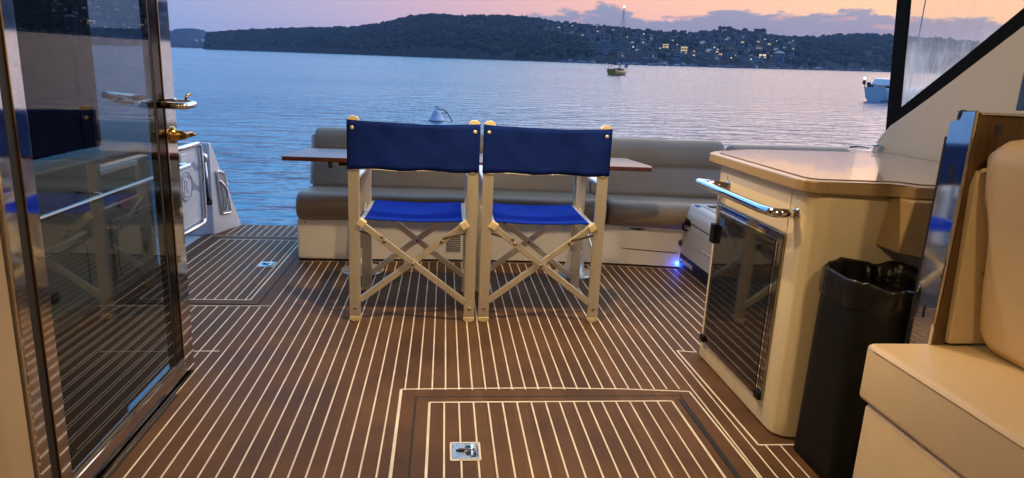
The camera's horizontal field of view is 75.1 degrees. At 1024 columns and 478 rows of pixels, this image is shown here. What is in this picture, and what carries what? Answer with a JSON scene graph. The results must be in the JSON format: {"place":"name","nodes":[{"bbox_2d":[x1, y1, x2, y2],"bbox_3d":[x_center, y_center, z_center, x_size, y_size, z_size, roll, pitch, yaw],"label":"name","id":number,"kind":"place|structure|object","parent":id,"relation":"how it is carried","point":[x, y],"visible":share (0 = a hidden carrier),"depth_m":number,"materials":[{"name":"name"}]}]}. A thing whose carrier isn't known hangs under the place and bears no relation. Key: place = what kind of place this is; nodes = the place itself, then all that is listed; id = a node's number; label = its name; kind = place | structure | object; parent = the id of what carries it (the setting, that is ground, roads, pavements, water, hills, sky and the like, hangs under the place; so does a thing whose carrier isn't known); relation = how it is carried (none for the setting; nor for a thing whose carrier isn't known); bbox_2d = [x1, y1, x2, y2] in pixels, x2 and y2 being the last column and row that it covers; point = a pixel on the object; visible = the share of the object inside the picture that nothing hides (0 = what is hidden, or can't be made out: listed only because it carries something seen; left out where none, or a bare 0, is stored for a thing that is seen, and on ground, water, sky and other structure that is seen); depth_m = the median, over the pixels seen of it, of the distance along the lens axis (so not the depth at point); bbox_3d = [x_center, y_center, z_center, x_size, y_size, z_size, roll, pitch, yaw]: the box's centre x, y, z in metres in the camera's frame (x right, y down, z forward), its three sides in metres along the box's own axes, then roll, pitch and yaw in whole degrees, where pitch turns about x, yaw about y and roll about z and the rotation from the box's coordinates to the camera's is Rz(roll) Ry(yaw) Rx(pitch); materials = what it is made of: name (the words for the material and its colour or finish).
{"place":"outdoors","nodes":[
{"label":"outdoors","id":0,"kind":"place"},
{"bbox_2d":[90,29,205,47],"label":"headland","id":1,"kind":"structure","parent":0,"point":[105,34],"depth_m":1332.68,"materials":[{"name":"green plant"}]},
{"bbox_2d":[90,27,208,46],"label":"wood","id":2,"kind":"object","parent":1,"relation":"on","point":[94,41],"visible":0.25,"depth_m":1379.61,"materials":[{"name":"green plant"}]},
{"bbox_2d":[92,45,940,237],"bbox_3d":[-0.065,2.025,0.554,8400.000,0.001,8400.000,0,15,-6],"label":"water","id":3,"kind":"structure","parent":0,"point":[252,117],"depth_m":32.42,"materials":[{"name":"blue liquid"}]},
{"bbox_2d":[156,235,202,264],"bbox_3d":[0.390,2.166,-1.013,4.550,1.388,12.930,1,14,-6],"label":"hull","id":4,"kind":"object","parent":3,"relation":"in","point":[189,239],"visible":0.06,"depth_m":4.42,"materials":[{"name":"white"}]},
{"bbox_2d":[33,139,191,333],"bbox_3d":[-1.993,0.158,2.496,0.464,0.820,3.132,1,14,-6],"label":"side coaming","id":5,"kind":"object","parent":4,"relation":"on","point":[96,209],"visible":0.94,"depth_m":3.11,"materials":[{"name":"white plastic"}]},
{"bbox_2d":[44,231,94,323],"bbox_3d":[-1.903,0.219,2.673,0.031,0.325,0.830,1,14,-6],"label":"locker door","id":6,"kind":"structure","parent":5,"relation":"in","point":[68,261],"depth_m":2.89,"materials":[{"name":"grey"}]},
{"bbox_2d":[109,203,156,282],"bbox_3d":[-1.990,0.009,3.519,0.031,0.325,0.480,1,14,-6],"label":"locker door","id":7,"kind":"structure","parent":5,"relation":"in","point":[132,233],"depth_m":3.47,"materials":[{"name":"grey"}]},
{"bbox_2d":[178,141,206,236],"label":"transom gate","id":8,"kind":"structure","parent":5,"relation":"attached to","point":[191,197],"depth_m":4.29,"materials":[{"name":"silver metal"}]},
{"bbox_2d":[203,153,211,204],"bbox_3d":[-2.054,-0.403,4.466,0.055,0.354,0.052,-5,17,-22],"label":"gate stay","id":9,"kind":"object","parent":8,"relation":"attached to","point":[208,193],"visible":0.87,"depth_m":4.46,"materials":[{"name":"grey metal"}]},
{"bbox_2d":[55,224,818,477],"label":"deck","id":10,"kind":"structure","parent":4,"relation":"on","point":[297,373],"depth_m":2.67,"materials":[{"name":"brown wood"}]},
{"bbox_2d":[0,92,51,477],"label":"cabin post","id":11,"kind":"object","parent":10,"relation":"on","point":[24,451],"visible":1,"depth_m":1.48,"materials":[{"name":"metal"}]},
{"bbox_2d":[0,0,197,477],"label":"glass door","id":12,"kind":"structure","parent":11,"relation":"attached to","point":[95,458],"depth_m":2.03,"materials":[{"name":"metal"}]},
{"bbox_2d":[96,370,193,477],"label":"door sill","id":13,"kind":"structure","parent":10,"relation":"on","point":[111,464],"depth_m":2.09,"materials":[{"name":"grey metal"}]},
{"bbox_2d":[178,142,240,234],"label":"quarter wing","id":14,"kind":"structure","parent":10,"relation":"on","point":[222,214],"depth_m":4.58,"materials":[{"name":"white plastic"}]},
{"bbox_2d":[123,237,297,304],"bbox_3d":[-1.624,0.154,3.881,0.634,0.025,1.337,1,14,-6],"label":"deck hatch","id":15,"kind":"object","parent":10,"relation":"on","point":[223,270],"visible":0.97,"depth_m":3.77,"materials":[{"name":"brown wood"}]},
{"bbox_2d":[346,115,480,321],"bbox_3d":[-0.471,-0.130,3.269,0.583,0.947,0.520,1,14,-6],"label":"director chair","id":16,"kind":"object","parent":10,"relation":"on","point":[396,147],"visible":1,"depth_m":3.02,"materials":[{"name":"fabric"}]},
{"bbox_2d":[282,148,651,278],"bbox_3d":[-0.247,-0.138,3.908,2.049,0.682,0.435,1,14,-6],"label":"table","id":17,"kind":"object","parent":10,"relation":"on","point":[329,156],"visible":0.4,"depth_m":3.78,"materials":[{"name":"brown wood"}]},
{"bbox_2d":[475,121,612,321],"bbox_3d":[0.121,-0.119,3.336,0.583,0.947,0.520,1,14,-6],"label":"director chair","id":18,"kind":"object","parent":10,"relation":"on","point":[583,155],"visible":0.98,"depth_m":3.10,"materials":[{"name":"fabric"}]},
{"bbox_2d":[296,126,849,267],"bbox_3d":[0.553,-0.280,4.456,3.780,0.770,1.223,1,14,-6],"label":"stern bench","id":19,"kind":"object","parent":10,"relation":"on","point":[646,214],"visible":0.44,"depth_m":4.23,"materials":[{"name":"grey leather"}]},
{"bbox_2d":[408,395,739,477],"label":"deck hatch","id":20,"kind":"object","parent":10,"relation":"on","point":[642,436],"visible":1,"depth_m":2.17,"materials":[{"name":"brown wood"}]},
{"bbox_2d":[679,399,740,477],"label":"rubber channel","id":21,"kind":"object","parent":20,"relation":"attached to","point":[719,452],"visible":1,"depth_m":2.19,"materials":[{"name":"black rubber"}]},
{"bbox_2d":[679,204,716,289],"bbox_3d":[1.272,0.046,3.961,0.441,0.434,0.537,1,14,-6],"label":"cool box","id":22,"kind":"object","parent":10,"relation":"on","point":[695,256],"visible":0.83,"depth_m":3.94,"materials":[{"name":"grey plastic"}]},
{"bbox_2d":[695,149,939,436],"bbox_3d":[1.270,0.144,2.603,1.026,0.876,1.124,1,14,-6],"label":"wet bar","id":23,"kind":"object","parent":10,"relation":"on","point":[786,226],"visible":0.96,"depth_m":2.23,"materials":[{"name":"beige plastic"}]},
{"bbox_2d":[699,204,786,400],"bbox_3d":[0.847,0.209,2.509,0.034,0.595,0.547,1,14,-6],"label":"fridge door","id":24,"kind":"structure","parent":23,"relation":"in","point":[748,253],"depth_m":2.45,"materials":[{"name":"glass"}]},
{"bbox_2d":[794,292,908,477],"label":"waste bin","id":25,"kind":"object","parent":10,"relation":"on","point":[834,404],"visible":0.56,"depth_m":1.94,"materials":[{"name":"black plastic"}]},
{"bbox_2d":[819,257,918,321],"bbox_3d":[1.077,0.337,1.997,0.295,0.504,0.309,1,14,-6],"label":"bin liner","id":26,"kind":"object","parent":25,"relation":"in","point":[883,291],"visible":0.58,"depth_m":1.95,"materials":[{"name":"black plastic"}]},
{"bbox_2d":[853,140,1023,477],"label":"sofa","id":27,"kind":"object","parent":10,"relation":"on","point":[946,411],"visible":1,"depth_m":1.55,"materials":[{"name":"beige leather"}]},
{"bbox_2d":[904,110,1023,344],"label":"door jamb","id":28,"kind":"object","parent":10,"relation":"on","point":[973,140],"depth_m":1.65,"materials":[{"name":"wood"}]},
{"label":"cabin shell","id":29,"kind":"structure","parent":4,"relation":"on","visible":0},
{"bbox_2d":[13,0,101,159],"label":"side curtain","id":30,"kind":"object","parent":29,"relation":"hanging from","point":[56,57],"visible":0.83,"depth_m":2.86,"materials":[{"name":"blue fabric"}]},
{"bbox_2d":[872,26,1023,161],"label":"fairing","id":31,"kind":"object","parent":29,"relation":"attached to","point":[990,81],"visible":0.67,"depth_m":2.67,"materials":[{"name":"white plastic"}]},
{"bbox_2d":[850,144,881,148],"bbox_3d":[1.701,-0.446,3.185,0.074,0.034,0.137,-12,20,-41],"label":"deck cleat","id":32,"kind":"object","parent":31,"relation":"attached to","point":[867,147],"visible":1,"depth_m":3.21,"materials":[{"name":"silver metal"}]},
{"bbox_2d":[886,0,1023,129],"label":"clear curtain","id":33,"kind":"object","parent":29,"relation":"hanging from","point":[903,72],"visible":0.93,"depth_m":3.00,"materials":[{"name":"plastic"}]},
{"bbox_2d":[1015,74,1023,110],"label":"side window","id":34,"kind":"structure","parent":29,"relation":"attached to","point":[1020,105],"depth_m":1.64,"materials":[{"name":"clear glass"}]},
{"bbox_2d":[429,106,451,121],"bbox_3d":[-2.389,-4.083,21.931,0.736,0.602,0.531,-9,18,-33],"label":"mooring buoy","id":35,"kind":"object","parent":3,"relation":"on","point":[436,115],"visible":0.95,"depth_m":21.75,"materials":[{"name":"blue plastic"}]},
{"bbox_2d":[607,6,627,74],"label":"sailboat","id":36,"kind":"object","parent":3,"relation":"on","point":[618,71],"visible":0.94,"depth_m":97.36,"materials":[{"name":"white paint"}]},
{"bbox_2d":[721,49,735,67],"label":"moored sailboat","id":37,"kind":"object","parent":3,"relation":"on","point":[727,66],"visible":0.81,"depth_m":359.20,"materials":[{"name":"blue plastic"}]},
{"bbox_2d":[862,0,925,101],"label":"yacht","id":38,"kind":"object","parent":3,"relation":"on","point":[877,90],"visible":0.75,"depth_m":44.32,"materials":[{"name":"white paint"}]},
{"bbox_2d":[87,0,1023,42],"label":"sky","id":39,"kind":"structure","parent":0,"point":[973,20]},
{"bbox_2d":[203,17,971,73],"bbox_3d":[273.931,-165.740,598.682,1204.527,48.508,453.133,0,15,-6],"label":"hillside","id":40,"kind":"structure","parent":0,"point":[446,51],"depth_m":474.55,"materials":[{"name":"plant"}]},
{"bbox_2d":[204,13,980,70],"bbox_3d":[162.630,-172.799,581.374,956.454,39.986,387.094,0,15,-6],"label":"wood","id":41,"kind":"object","parent":40,"relation":"on","point":[848,44],"visible":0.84,"depth_m":540.53,"materials":[{"name":"green plant"}]},
{"bbox_2d":[596,46,603,51],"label":"house","id":42,"kind":"structure","parent":40,"relation":"on","point":[599,48],"depth_m":410.86,"materials":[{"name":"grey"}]},
{"bbox_2d":[601,42,608,46],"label":"house","id":43,"kind":"structure","parent":40,"relation":"on","point":[604,44],"depth_m":424.55,"materials":[{"name":"grey"}]},
{"bbox_2d":[600,33,610,41],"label":"house","id":44,"kind":"structure","parent":40,"relation":"on","point":[605,37],"depth_m":452.95,"materials":[{"name":"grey metal"}]},
{"bbox_2d":[602,48,608,53],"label":"house","id":45,"kind":"structure","parent":40,"relation":"on","point":[605,51],"depth_m":403.78,"materials":[{"name":"grey metal"}]},
{"bbox_2d":[612,46,619,51],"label":"house","id":46,"kind":"structure","parent":40,"relation":"on","point":[616,47],"depth_m":406.81,"materials":[{"name":"grey"}]},
{"bbox_2d":[622,38,628,42],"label":"house","id":47,"kind":"structure","parent":40,"relation":"on","point":[624,40],"depth_m":446.68,"materials":[{"name":"grey"}]},
{"bbox_2d":[623,44,629,49],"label":"house","id":48,"kind":"structure","parent":40,"relation":"on","point":[626,46],"depth_m":418.63,"materials":[{"name":"grey"}]},
{"bbox_2d":[627,49,633,54],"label":"house","id":49,"kind":"structure","parent":40,"relation":"on","point":[630,51],"depth_m":398.06,"materials":[{"name":"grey metal"}]},
{"bbox_2d":[640,38,646,43],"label":"house","id":50,"kind":"structure","parent":40,"relation":"on","point":[642,40],"depth_m":444.44,"materials":[{"name":"grey"}]},
{"bbox_2d":[642,52,649,59],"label":"house","id":51,"kind":"structure","parent":40,"relation":"on","point":[645,55],"depth_m":385.30,"materials":[{"name":"grey"}]},
{"bbox_2d":[650,52,657,59],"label":"house","id":52,"kind":"structure","parent":40,"relation":"on","point":[654,54],"depth_m":386.40,"materials":[{"name":"grey"}]},
{"bbox_2d":[654,43,660,47],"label":"house","id":53,"kind":"structure","parent":40,"relation":"on","point":[656,45],"depth_m":429.81,"materials":[{"name":"grey"}]},
{"bbox_2d":[662,43,669,49],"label":"house","id":54,"kind":"structure","parent":40,"relation":"on","point":[665,45],"depth_m":432.77,"materials":[{"name":"grey metal"}]},
{"bbox_2d":[665,53,671,59],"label":"house","id":55,"kind":"structure","parent":40,"relation":"on","point":[668,55],"depth_m":389.58,"materials":[{"name":"grey"}]},
{"bbox_2d":[673,53,680,60],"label":"house","id":56,"kind":"structure","parent":40,"relation":"on","point":[678,55],"depth_m":390.38,"materials":[{"name":"grey"}]},
{"bbox_2d":[680,45,687,52],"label":"house","id":57,"kind":"structure","parent":40,"relation":"on","point":[684,49],"depth_m":416.17,"materials":[{"name":"grey metal"}]},
{"bbox_2d":[681,54,686,60],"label":"house","id":58,"kind":"structure","parent":40,"relation":"on","point":[683,56],"depth_m":391.80,"materials":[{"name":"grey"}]},
{"bbox_2d":[689,54,695,60],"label":"house","id":59,"kind":"structure","parent":40,"relation":"on","point":[692,56],"depth_m":393.04,"materials":[{"name":"grey"}]},
{"bbox_2d":[699,41,705,47],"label":"house","id":60,"kind":"structure","parent":40,"relation":"on","point":[702,43],"depth_m":444.01,"materials":[{"name":"grey"}]},
{"bbox_2d":[700,46,707,51],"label":"house","id":61,"kind":"structure","parent":40,"relation":"on","point":[703,48],"depth_m":429.20,"materials":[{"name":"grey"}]},
{"bbox_2d":[704,53,711,58],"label":"house","id":62,"kind":"structure","parent":40,"relation":"on","point":[707,55],"depth_m":398.02,"materials":[{"name":"grey"}]},
{"bbox_2d":[705,49,712,54],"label":"house","id":63,"kind":"structure","parent":40,"relation":"on","point":[708,50],"depth_m":412.90,"materials":[{"name":"grey"}]},
{"bbox_2d":[711,43,718,49],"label":"house","id":64,"kind":"structure","parent":40,"relation":"on","point":[714,46],"depth_m":440.34,"materials":[{"name":"grey"}]},
{"bbox_2d":[714,54,719,60],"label":"house","id":65,"kind":"structure","parent":40,"relation":"on","point":[717,57],"depth_m":396.08,"materials":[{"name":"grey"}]},
{"bbox_2d":[715,50,723,56],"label":"house","id":66,"kind":"structure","parent":40,"relation":"on","point":[720,52],"depth_m":407.14,"materials":[{"name":"white brick"}]},
{"bbox_2d":[718,26,725,30],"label":"skyline tree","id":67,"kind":"object","parent":40,"relation":"on","point":[721,28],"visible":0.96,"depth_m":589.25,"materials":[{"name":"plant"}]},
{"bbox_2d":[724,52,732,57],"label":"house","id":68,"kind":"structure","parent":40,"relation":"on","point":[727,54],"depth_m":401.71,"materials":[{"name":"grey"}]},
{"bbox_2d":[730,55,735,61],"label":"house","id":69,"kind":"structure","parent":40,"relation":"on","point":[733,58],"depth_m":397.50,"materials":[{"name":"tile"}]},
{"bbox_2d":[737,41,744,46],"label":"house","id":70,"kind":"structure","parent":40,"relation":"on","point":[741,43],"depth_m":457.42,"materials":[{"name":"grey"}]},
{"bbox_2d":[739,54,745,62],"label":"house","id":71,"kind":"structure","parent":40,"relation":"on","point":[742,57],"depth_m":399.91,"materials":[{"name":"grey metal"}]},
{"bbox_2d":[747,54,754,63],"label":"house","id":72,"kind":"structure","parent":40,"relation":"on","point":[751,58],"depth_m":404.85,"materials":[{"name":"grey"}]},
{"bbox_2d":[759,56,764,64],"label":"house","id":73,"kind":"structure","parent":40,"relation":"on","point":[762,59],"depth_m":413.72,"materials":[{"name":"grey metal"}]},
{"bbox_2d":[759,53,766,60],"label":"house","id":74,"kind":"structure","parent":40,"relation":"on","point":[763,55],"depth_m":421.76,"materials":[{"name":"white brick"}]},
{"bbox_2d":[773,51,784,61],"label":"house","id":75,"kind":"structure","parent":40,"relation":"on","point":[780,53],"depth_m":436.57,"materials":[{"name":"grey metal"}]},
{"bbox_2d":[775,57,782,64],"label":"house","id":76,"kind":"structure","parent":40,"relation":"on","point":[779,60],"depth_m":426.70,"materials":[{"name":"grey"}]},
{"bbox_2d":[787,53,794,57],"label":"house","id":77,"kind":"structure","parent":40,"relation":"on","point":[789,55],"depth_m":459.05,"materials":[{"name":"grey"}]}
]}

